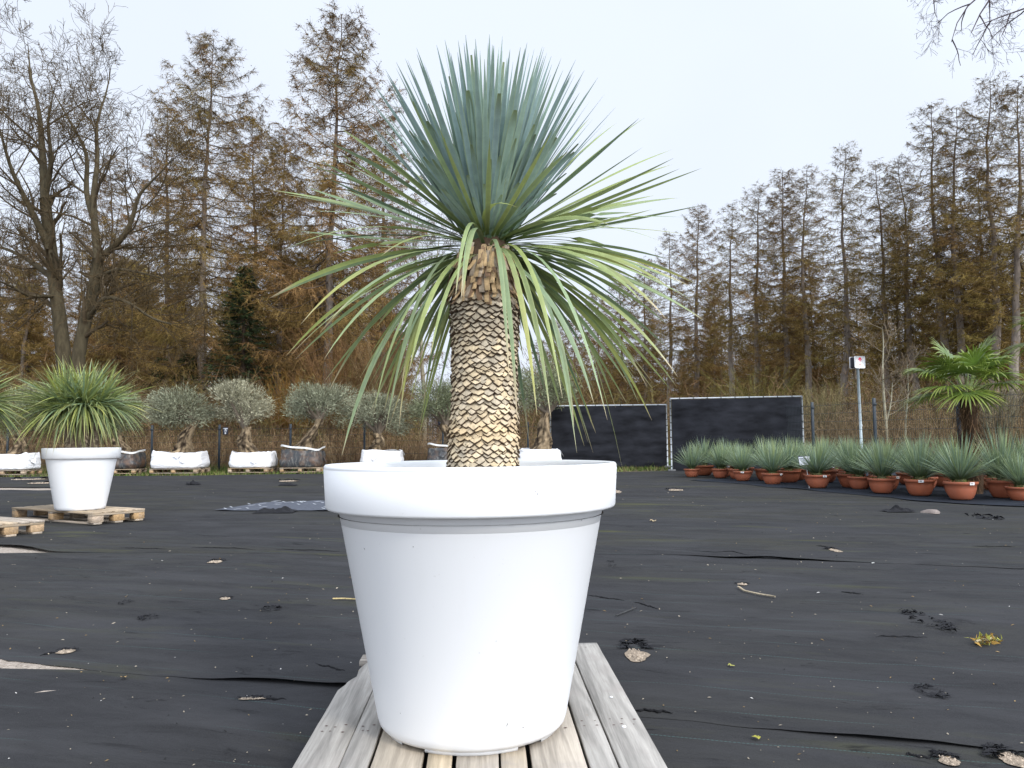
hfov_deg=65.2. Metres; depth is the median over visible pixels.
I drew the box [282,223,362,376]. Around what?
larch tree
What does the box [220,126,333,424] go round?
larch tree
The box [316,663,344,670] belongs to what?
cloth fold
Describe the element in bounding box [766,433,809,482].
potted yucca
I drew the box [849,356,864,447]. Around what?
sign post
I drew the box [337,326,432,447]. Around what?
bare shrub
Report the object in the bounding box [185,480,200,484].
torn cloth heap
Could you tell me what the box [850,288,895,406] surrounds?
larch tree
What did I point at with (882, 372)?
bare sapling
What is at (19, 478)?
cloth tear
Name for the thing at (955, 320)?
larch tree
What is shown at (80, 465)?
potted yucca
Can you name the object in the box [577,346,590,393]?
larch tree
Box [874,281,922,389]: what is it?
larch tree
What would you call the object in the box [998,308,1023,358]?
fan palm
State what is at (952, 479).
potted yucca
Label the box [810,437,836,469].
potted yucca
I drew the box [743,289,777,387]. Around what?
larch tree
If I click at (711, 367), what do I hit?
larch tree
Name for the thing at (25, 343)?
larch tree
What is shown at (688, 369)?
larch tree
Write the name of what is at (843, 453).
potted yucca
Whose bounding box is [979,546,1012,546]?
cloth fold
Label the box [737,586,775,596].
stick
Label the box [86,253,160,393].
larch tree
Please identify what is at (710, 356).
larch tree
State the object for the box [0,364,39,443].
potted yucca
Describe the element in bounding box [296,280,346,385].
larch tree
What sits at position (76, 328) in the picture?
larch tree
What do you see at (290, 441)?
wire fence
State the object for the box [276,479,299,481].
cloth tear
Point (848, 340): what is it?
larch tree
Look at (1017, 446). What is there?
potted yucca
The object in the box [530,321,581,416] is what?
larch tree
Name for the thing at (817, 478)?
potted yucca
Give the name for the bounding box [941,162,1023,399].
larch tree
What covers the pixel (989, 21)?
overhanging tree
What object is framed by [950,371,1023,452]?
bare shrub
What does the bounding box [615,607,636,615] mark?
fold
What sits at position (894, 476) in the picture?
potted yucca
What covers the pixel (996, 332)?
larch tree
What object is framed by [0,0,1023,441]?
sky
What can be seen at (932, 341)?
larch tree
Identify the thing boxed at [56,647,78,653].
cloth tear
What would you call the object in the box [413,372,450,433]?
bare shrub
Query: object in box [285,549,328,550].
cloth fold
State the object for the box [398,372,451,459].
bagged olive tree
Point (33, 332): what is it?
larch tree
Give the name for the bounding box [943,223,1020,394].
larch tree
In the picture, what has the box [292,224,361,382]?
larch tree
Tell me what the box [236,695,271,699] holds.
cloth tear
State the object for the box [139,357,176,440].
spruce tree
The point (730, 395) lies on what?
undergrowth
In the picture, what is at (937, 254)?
larch tree
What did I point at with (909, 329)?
larch tree
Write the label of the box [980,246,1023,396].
larch tree
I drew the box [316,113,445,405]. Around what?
larch tree
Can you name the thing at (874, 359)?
larch tree
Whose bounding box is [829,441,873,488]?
potted yucca
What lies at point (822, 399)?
bare shrub
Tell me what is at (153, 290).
larch tree
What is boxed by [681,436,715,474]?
potted yucca
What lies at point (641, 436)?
shade screen
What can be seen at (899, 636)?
cloth fold
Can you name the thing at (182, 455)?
bagged olive tree
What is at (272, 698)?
cloth fold
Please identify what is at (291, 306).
larch tree
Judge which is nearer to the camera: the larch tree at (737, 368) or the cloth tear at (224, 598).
the cloth tear at (224, 598)
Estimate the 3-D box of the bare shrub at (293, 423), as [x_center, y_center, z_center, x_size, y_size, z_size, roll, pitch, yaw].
[-7.862,1.047,29.055,3.720,3.934,3.778,2,-5,-31]
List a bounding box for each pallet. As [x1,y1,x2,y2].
[0,469,41,474]
[0,516,44,536]
[12,505,144,524]
[114,468,146,473]
[149,468,210,473]
[228,467,278,472]
[279,467,323,472]
[292,643,666,767]
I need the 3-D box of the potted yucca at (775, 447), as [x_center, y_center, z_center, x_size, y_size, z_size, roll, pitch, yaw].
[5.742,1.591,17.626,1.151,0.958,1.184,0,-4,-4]
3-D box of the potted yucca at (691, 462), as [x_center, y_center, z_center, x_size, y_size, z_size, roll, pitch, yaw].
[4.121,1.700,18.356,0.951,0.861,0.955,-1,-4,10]
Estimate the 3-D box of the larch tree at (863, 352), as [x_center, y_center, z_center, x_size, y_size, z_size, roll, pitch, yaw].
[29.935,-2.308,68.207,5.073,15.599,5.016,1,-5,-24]
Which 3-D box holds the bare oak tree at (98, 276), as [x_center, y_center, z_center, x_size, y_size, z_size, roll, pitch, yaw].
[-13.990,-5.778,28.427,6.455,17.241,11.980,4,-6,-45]
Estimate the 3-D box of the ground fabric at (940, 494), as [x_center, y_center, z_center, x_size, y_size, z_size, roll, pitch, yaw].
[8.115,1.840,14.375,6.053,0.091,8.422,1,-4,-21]
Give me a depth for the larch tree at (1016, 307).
40.80 m
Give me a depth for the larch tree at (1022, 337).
57.56 m
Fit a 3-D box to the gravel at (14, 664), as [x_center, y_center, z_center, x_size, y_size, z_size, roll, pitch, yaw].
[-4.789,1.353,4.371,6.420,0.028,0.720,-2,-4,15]
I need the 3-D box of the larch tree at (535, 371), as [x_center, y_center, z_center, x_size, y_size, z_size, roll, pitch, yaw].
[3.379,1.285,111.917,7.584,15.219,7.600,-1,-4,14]
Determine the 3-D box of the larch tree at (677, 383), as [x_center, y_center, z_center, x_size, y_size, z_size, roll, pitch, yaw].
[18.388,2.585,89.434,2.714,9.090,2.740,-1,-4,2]
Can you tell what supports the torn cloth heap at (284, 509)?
on the ground fabric at (188, 521)
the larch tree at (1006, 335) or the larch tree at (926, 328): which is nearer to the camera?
the larch tree at (1006, 335)
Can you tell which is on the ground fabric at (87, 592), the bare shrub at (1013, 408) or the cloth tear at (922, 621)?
the cloth tear at (922, 621)
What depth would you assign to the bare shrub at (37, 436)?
28.94 m
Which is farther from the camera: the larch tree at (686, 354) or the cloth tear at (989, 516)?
the larch tree at (686, 354)
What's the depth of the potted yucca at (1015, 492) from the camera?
11.41 m
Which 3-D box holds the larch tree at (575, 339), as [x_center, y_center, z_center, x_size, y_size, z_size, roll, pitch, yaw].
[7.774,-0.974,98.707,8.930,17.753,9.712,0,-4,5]
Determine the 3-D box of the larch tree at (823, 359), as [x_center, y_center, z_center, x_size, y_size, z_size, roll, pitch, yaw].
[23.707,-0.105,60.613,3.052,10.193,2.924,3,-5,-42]
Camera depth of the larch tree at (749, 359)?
96.89 m
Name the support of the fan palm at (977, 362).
on the ground fabric at (940, 494)
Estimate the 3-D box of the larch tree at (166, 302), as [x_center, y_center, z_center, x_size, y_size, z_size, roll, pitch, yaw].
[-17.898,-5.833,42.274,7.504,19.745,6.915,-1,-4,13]
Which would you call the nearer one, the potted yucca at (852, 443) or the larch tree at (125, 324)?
the potted yucca at (852, 443)
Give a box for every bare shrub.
[0,367,85,452]
[33,359,173,447]
[170,389,258,449]
[253,358,349,444]
[276,321,402,449]
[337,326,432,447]
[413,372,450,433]
[519,338,612,422]
[696,360,812,405]
[782,376,853,442]
[798,383,892,434]
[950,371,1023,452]
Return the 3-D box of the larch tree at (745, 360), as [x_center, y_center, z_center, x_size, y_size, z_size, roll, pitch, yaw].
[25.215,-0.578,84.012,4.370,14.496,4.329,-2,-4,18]
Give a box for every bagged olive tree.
[0,379,53,469]
[103,390,149,468]
[137,380,225,468]
[204,373,280,467]
[279,379,360,467]
[325,383,418,461]
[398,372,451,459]
[517,351,584,459]
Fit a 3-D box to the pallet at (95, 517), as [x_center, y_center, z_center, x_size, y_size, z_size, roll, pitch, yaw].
[-5.492,1.637,10.101,1.786,0.144,0.677,-3,-5,31]
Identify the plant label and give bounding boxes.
[798,455,809,487]
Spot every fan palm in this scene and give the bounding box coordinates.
[893,334,1023,493]
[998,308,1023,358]
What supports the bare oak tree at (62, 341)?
on the ground at (321, 473)
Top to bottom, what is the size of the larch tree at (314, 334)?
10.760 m
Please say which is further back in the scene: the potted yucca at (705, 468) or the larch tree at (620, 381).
the larch tree at (620, 381)
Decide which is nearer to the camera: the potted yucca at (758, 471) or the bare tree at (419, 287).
the potted yucca at (758, 471)
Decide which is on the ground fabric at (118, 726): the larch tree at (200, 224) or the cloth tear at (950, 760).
the cloth tear at (950, 760)
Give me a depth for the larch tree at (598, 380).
96.17 m
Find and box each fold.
[193,547,254,549]
[240,696,284,700]
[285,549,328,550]
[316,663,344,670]
[589,595,623,600]
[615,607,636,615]
[635,708,670,712]
[686,550,799,560]
[878,635,920,637]
[906,752,930,758]
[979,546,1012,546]
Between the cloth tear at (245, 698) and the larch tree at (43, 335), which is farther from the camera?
the larch tree at (43, 335)
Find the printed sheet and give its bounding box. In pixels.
[216,500,326,509]
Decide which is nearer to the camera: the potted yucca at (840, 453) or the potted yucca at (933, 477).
the potted yucca at (933, 477)
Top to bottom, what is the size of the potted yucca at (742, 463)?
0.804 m
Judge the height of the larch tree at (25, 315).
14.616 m
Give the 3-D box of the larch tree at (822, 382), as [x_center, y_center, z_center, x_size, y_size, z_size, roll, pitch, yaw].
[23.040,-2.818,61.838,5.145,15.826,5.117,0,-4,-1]
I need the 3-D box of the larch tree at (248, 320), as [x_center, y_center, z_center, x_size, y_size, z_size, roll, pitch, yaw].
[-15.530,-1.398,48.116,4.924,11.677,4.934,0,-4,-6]
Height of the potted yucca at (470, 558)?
2.120 m
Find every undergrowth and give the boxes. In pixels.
[0,351,444,464]
[517,360,1023,459]
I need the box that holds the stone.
[920,509,939,513]
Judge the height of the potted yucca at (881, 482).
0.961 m
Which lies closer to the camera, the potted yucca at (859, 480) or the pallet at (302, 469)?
the potted yucca at (859, 480)
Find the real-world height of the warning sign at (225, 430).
0.220 m
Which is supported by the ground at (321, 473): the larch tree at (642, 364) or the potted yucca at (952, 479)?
the larch tree at (642, 364)
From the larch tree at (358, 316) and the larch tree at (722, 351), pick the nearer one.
the larch tree at (358, 316)
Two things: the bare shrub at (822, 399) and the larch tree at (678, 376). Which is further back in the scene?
the larch tree at (678, 376)
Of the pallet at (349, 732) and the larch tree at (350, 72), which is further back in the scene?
the larch tree at (350, 72)
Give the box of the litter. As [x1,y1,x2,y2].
[2,486,1022,764]
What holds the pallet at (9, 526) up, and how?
on the ground fabric at (188, 521)
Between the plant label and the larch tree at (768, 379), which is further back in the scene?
the larch tree at (768, 379)
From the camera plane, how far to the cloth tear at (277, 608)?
4.74 m
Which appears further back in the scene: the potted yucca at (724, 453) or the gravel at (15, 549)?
the potted yucca at (724, 453)
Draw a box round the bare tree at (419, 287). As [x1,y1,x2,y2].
[377,163,460,455]
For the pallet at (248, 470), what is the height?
0.135 m
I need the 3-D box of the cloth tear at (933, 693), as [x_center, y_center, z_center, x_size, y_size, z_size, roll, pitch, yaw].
[1.645,1.198,3.129,0.115,0.013,0.190,-1,-4,0]
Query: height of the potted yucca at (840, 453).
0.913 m
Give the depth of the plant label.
14.46 m
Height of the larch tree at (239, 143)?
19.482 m
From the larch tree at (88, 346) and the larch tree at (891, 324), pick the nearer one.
the larch tree at (88, 346)
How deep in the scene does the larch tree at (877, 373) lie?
70.56 m
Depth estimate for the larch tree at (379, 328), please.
55.36 m
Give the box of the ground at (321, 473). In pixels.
[1,444,898,556]
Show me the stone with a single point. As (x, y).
(932, 511)
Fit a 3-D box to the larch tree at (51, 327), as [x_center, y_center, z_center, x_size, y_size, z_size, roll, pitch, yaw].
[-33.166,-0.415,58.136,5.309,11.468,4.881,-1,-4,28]
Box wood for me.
[51,343,1023,446]
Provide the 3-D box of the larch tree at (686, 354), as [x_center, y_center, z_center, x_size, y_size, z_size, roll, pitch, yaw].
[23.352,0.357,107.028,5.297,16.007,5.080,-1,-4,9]
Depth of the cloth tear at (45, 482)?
18.21 m
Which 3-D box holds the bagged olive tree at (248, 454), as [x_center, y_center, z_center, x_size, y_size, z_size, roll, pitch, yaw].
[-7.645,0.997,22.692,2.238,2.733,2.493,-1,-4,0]
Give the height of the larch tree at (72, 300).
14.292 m
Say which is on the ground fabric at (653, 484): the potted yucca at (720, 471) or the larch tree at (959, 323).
the potted yucca at (720, 471)
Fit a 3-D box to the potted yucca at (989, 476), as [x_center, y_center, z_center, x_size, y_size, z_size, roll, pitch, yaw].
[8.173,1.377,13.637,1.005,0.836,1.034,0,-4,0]
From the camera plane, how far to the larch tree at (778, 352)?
77.41 m
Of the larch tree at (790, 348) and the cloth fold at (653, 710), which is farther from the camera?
the larch tree at (790, 348)
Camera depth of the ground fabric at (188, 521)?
8.58 m
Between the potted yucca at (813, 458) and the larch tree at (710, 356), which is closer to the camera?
the potted yucca at (813, 458)
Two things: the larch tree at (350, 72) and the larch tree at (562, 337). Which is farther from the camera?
the larch tree at (562, 337)
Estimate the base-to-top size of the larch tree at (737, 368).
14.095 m
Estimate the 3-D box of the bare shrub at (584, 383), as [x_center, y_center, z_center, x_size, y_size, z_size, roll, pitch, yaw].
[2.149,0.562,34.111,4.599,5.445,5.004,-1,-4,0]
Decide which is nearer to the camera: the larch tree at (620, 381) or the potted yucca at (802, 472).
the potted yucca at (802, 472)
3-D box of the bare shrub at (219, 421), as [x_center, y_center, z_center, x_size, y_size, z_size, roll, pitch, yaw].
[-11.040,1.659,30.012,3.577,2.877,3.808,-2,-5,24]
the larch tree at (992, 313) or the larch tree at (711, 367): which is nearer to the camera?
the larch tree at (992, 313)
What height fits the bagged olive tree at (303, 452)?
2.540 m
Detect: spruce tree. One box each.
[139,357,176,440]
[155,353,208,435]
[190,266,283,441]
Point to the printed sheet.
(310, 505)
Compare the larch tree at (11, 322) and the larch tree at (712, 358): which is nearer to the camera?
the larch tree at (11, 322)
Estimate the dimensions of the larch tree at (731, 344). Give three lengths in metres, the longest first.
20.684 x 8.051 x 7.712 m
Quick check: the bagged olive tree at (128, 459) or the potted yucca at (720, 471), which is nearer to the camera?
the potted yucca at (720, 471)
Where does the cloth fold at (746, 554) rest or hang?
on the ground fabric at (87, 592)
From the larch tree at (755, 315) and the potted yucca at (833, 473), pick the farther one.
the larch tree at (755, 315)
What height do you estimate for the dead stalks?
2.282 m
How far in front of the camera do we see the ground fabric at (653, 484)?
16.34 m
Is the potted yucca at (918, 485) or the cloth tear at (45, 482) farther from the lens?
the cloth tear at (45, 482)
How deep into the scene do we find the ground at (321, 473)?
23.20 m
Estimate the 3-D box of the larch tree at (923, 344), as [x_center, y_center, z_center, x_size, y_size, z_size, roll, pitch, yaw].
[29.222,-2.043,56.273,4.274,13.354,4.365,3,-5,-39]
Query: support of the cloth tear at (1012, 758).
on the ground fabric at (118, 726)
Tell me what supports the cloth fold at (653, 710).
on the ground fabric at (87, 592)
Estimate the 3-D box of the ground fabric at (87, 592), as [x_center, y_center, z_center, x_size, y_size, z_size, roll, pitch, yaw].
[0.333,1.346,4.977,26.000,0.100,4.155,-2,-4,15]
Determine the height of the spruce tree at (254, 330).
8.730 m
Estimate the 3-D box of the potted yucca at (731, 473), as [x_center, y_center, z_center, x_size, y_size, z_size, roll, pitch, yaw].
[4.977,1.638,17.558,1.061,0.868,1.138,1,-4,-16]
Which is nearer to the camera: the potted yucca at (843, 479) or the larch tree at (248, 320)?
the potted yucca at (843, 479)
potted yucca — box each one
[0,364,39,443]
[1,353,160,510]
[270,34,700,755]
[674,443,706,476]
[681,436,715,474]
[701,439,736,477]
[705,444,731,476]
[708,438,743,468]
[717,440,752,478]
[722,444,763,480]
[729,441,755,474]
[744,437,785,480]
[748,439,793,483]
[754,435,785,469]
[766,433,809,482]
[777,434,814,479]
[790,440,845,487]
[793,444,833,482]
[804,437,841,481]
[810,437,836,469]
[823,438,866,472]
[824,435,869,487]
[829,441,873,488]
[830,436,853,477]
[834,437,866,468]
[849,436,911,492]
[852,436,912,489]
[879,432,953,495]
[892,435,929,484]
[893,434,930,471]
[896,446,939,478]
[901,441,947,487]
[914,432,999,499]
[922,433,960,486]
[930,443,988,492]
[963,422,1023,497]
[982,444,1016,489]
[987,447,1023,500]
[996,435,1023,460]
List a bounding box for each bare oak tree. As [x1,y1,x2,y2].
[0,0,148,447]
[3,0,240,381]
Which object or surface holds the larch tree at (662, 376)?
on the ground at (321, 473)
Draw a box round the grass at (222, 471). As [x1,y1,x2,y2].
[0,458,837,476]
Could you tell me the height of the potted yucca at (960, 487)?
1.023 m
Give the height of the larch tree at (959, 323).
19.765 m
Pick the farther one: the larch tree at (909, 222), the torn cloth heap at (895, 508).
the larch tree at (909, 222)
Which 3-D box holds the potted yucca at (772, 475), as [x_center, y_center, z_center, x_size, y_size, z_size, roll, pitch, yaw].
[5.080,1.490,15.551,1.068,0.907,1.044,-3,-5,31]
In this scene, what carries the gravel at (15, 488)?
on the ground fabric at (188, 521)
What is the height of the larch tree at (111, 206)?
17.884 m
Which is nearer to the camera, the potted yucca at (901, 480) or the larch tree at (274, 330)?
the potted yucca at (901, 480)
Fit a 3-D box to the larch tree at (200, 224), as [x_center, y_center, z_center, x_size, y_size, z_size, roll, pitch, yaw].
[-14.168,-6.585,36.479,9.156,20.299,10.402,-2,-5,29]
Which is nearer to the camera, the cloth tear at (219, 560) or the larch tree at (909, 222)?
the cloth tear at (219, 560)
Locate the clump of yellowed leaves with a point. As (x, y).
(987, 639)
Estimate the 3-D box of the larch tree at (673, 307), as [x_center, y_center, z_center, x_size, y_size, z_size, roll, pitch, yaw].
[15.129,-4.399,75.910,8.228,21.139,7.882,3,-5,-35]
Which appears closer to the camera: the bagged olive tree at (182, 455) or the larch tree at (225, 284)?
the bagged olive tree at (182, 455)
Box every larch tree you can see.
[0,214,87,394]
[0,242,65,392]
[0,254,54,385]
[0,256,44,390]
[0,303,16,388]
[3,266,55,382]
[4,291,53,389]
[35,310,75,386]
[36,222,106,387]
[45,150,165,402]
[52,302,99,368]
[76,260,110,353]
[83,29,295,408]
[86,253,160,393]
[86,278,144,396]
[88,97,237,404]
[88,277,163,388]
[88,322,122,370]
[122,297,164,390]
[130,254,162,373]
[151,267,208,384]
[176,106,325,417]
[206,239,244,394]
[207,276,248,407]
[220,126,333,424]
[223,275,272,384]
[228,0,430,437]
[263,263,303,393]
[270,249,310,391]
[280,282,352,416]
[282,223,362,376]
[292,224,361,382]
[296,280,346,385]
[306,253,367,392]
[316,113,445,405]
[334,268,372,385]
[349,249,419,390]
[351,290,411,413]
[365,288,423,424]
[521,340,551,429]
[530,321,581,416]
[546,308,603,401]
[574,292,630,404]
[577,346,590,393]
[582,271,658,404]
[586,347,606,404]
[610,258,685,405]
[633,315,668,403]
[634,329,658,402]
[636,229,711,429]
[641,204,747,403]
[655,352,672,401]
[666,359,688,395]
[666,367,685,397]
[675,336,694,397]
[678,329,693,394]
[684,199,777,396]
[687,343,716,396]
[692,273,738,395]
[693,302,735,398]
[693,313,728,396]
[700,179,798,396]
[702,292,743,398]
[724,323,750,396]
[726,168,850,402]
[733,311,761,396]
[736,304,783,396]
[737,327,769,388]
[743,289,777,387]
[750,165,859,407]
[759,289,812,391]
[759,300,801,395]
[760,273,821,403]
[770,293,819,395]
[784,140,901,410]
[789,250,840,411]
[812,278,874,406]
[812,323,839,407]
[823,242,880,401]
[826,157,929,417]
[838,271,882,411]
[844,152,969,413]
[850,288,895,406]
[860,216,935,420]
[862,99,1005,416]
[862,316,897,422]
[863,216,936,421]
[864,324,897,425]
[864,331,895,393]
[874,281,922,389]
[877,100,1023,392]
[897,273,942,421]
[899,282,936,424]
[906,234,969,412]
[909,69,1023,408]
[918,205,1002,408]
[925,74,1023,410]
[933,247,977,354]
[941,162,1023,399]
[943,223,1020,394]
[965,226,1023,398]
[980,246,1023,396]
[999,181,1023,349]
[1007,264,1023,393]
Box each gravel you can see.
[0,487,50,489]
[0,545,57,552]
[0,659,101,692]
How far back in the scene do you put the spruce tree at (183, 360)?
35.98 m
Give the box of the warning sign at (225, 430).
[223,427,227,434]
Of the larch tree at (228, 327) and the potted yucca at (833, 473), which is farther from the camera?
the larch tree at (228, 327)
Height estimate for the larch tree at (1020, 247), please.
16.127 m
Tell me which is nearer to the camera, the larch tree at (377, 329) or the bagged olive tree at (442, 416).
the bagged olive tree at (442, 416)
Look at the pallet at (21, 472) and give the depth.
22.52 m
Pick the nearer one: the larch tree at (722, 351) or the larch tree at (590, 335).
the larch tree at (722, 351)
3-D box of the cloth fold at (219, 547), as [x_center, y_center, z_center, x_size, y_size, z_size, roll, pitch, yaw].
[-2.626,1.494,7.288,0.665,0.016,0.030,-2,-4,14]
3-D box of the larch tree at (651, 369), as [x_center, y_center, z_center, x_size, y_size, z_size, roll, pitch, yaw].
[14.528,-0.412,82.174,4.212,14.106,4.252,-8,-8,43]
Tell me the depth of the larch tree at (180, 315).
63.19 m
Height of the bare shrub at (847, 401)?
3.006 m
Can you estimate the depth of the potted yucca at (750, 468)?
18.23 m
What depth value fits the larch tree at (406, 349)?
71.44 m
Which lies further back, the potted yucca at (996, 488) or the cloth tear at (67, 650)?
the potted yucca at (996, 488)
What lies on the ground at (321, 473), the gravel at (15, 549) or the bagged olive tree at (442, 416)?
the gravel at (15, 549)
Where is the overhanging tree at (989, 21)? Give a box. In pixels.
[907,0,1023,78]
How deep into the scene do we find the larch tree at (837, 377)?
59.74 m
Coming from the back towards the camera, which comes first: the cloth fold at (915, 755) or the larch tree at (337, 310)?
the larch tree at (337, 310)
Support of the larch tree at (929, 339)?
on the ground at (321, 473)
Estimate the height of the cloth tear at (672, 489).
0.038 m
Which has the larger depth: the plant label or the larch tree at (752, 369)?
the larch tree at (752, 369)
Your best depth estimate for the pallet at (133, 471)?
22.45 m
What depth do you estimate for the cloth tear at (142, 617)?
4.52 m
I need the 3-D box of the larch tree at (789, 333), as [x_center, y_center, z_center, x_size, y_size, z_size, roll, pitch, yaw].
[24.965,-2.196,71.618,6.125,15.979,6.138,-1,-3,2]
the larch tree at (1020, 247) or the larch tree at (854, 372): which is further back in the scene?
the larch tree at (854, 372)
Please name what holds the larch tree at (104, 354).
on the ground at (321, 473)
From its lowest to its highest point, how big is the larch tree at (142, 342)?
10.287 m
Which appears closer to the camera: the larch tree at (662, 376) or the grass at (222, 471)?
the grass at (222, 471)
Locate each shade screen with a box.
[549,404,669,467]
[668,396,803,470]
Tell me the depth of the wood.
102.15 m
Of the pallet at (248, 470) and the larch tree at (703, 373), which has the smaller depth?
the pallet at (248, 470)
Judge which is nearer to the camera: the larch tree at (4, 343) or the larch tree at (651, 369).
the larch tree at (4, 343)
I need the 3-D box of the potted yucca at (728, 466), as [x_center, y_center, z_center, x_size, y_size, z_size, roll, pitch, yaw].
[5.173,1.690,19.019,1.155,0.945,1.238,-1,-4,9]
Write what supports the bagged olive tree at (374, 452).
on the pallet
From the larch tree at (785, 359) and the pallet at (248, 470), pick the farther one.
the larch tree at (785, 359)
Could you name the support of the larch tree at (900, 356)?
on the ground at (321, 473)
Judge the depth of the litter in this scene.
3.81 m
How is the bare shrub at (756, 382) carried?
on the ground at (321, 473)
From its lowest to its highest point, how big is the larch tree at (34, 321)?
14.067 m
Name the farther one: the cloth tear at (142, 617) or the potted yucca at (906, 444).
the potted yucca at (906, 444)
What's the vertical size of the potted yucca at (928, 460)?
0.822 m
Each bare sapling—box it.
[853,305,931,443]
[880,344,933,445]
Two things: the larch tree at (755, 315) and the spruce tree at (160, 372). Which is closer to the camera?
the spruce tree at (160, 372)
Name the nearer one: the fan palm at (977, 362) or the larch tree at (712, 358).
the fan palm at (977, 362)
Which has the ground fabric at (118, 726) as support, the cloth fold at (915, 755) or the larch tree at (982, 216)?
the cloth fold at (915, 755)
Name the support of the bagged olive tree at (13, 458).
on the pallet at (21, 472)
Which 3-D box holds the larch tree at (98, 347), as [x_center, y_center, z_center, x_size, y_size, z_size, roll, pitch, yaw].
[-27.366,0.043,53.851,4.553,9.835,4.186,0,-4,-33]
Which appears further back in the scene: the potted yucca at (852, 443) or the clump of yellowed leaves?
the potted yucca at (852, 443)
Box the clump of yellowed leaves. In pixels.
[966,632,1002,645]
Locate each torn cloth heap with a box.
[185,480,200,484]
[253,506,298,512]
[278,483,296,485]
[880,505,915,511]
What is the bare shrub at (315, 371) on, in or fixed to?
on the ground at (321, 473)
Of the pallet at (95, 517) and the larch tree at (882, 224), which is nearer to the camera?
the pallet at (95, 517)
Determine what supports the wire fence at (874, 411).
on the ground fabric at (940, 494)
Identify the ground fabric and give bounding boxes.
[0,470,1008,499]
[0,490,1023,568]
[0,552,1023,750]
[0,668,1023,767]
[697,473,1023,505]
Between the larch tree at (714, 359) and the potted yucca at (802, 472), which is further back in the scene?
the larch tree at (714, 359)
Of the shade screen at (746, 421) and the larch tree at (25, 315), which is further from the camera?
the larch tree at (25, 315)
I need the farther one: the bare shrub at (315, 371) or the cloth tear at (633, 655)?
the bare shrub at (315, 371)
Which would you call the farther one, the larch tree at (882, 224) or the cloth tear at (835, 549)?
the larch tree at (882, 224)
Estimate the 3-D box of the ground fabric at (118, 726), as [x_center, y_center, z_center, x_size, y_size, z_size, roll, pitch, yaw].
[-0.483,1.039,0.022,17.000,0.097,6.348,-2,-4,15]
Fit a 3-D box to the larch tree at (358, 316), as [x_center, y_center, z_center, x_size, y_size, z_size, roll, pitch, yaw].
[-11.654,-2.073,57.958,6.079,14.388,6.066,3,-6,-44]
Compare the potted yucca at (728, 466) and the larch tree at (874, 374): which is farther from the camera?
the larch tree at (874, 374)
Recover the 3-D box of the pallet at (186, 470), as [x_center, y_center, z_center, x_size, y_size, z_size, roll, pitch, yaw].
[-9.362,2.444,22.588,1.353,0.135,0.900,-1,-4,3]
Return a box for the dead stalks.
[0,396,1023,470]
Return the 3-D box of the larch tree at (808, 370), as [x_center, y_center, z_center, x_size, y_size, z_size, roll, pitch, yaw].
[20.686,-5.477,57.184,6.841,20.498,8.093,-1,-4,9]
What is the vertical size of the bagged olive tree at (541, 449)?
3.320 m
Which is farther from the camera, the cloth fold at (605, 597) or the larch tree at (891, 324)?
the larch tree at (891, 324)
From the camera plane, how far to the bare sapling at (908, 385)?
24.46 m
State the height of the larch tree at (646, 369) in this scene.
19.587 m
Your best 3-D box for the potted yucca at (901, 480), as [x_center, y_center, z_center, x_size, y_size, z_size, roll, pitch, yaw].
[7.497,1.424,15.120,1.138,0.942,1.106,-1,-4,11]
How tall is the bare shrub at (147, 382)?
4.160 m
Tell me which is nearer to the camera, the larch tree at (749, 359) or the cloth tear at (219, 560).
the cloth tear at (219, 560)
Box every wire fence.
[0,422,551,472]
[786,392,1023,474]
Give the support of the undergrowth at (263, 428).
on the ground at (321, 473)
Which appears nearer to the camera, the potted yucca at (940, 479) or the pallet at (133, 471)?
the potted yucca at (940, 479)
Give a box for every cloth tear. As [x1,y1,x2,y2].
[11,477,48,479]
[23,481,48,483]
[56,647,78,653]
[137,614,159,619]
[207,558,225,562]
[219,596,234,599]
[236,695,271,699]
[260,605,279,610]
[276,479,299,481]
[617,638,658,661]
[666,487,682,490]
[825,547,842,551]
[899,608,960,631]
[913,683,955,697]
[928,749,960,765]
[961,513,1004,518]
[981,742,1023,767]
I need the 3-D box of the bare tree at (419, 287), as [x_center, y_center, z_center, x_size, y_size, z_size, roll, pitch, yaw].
[-3.721,-3.429,38.527,5.506,14.601,5.051,-1,-4,0]

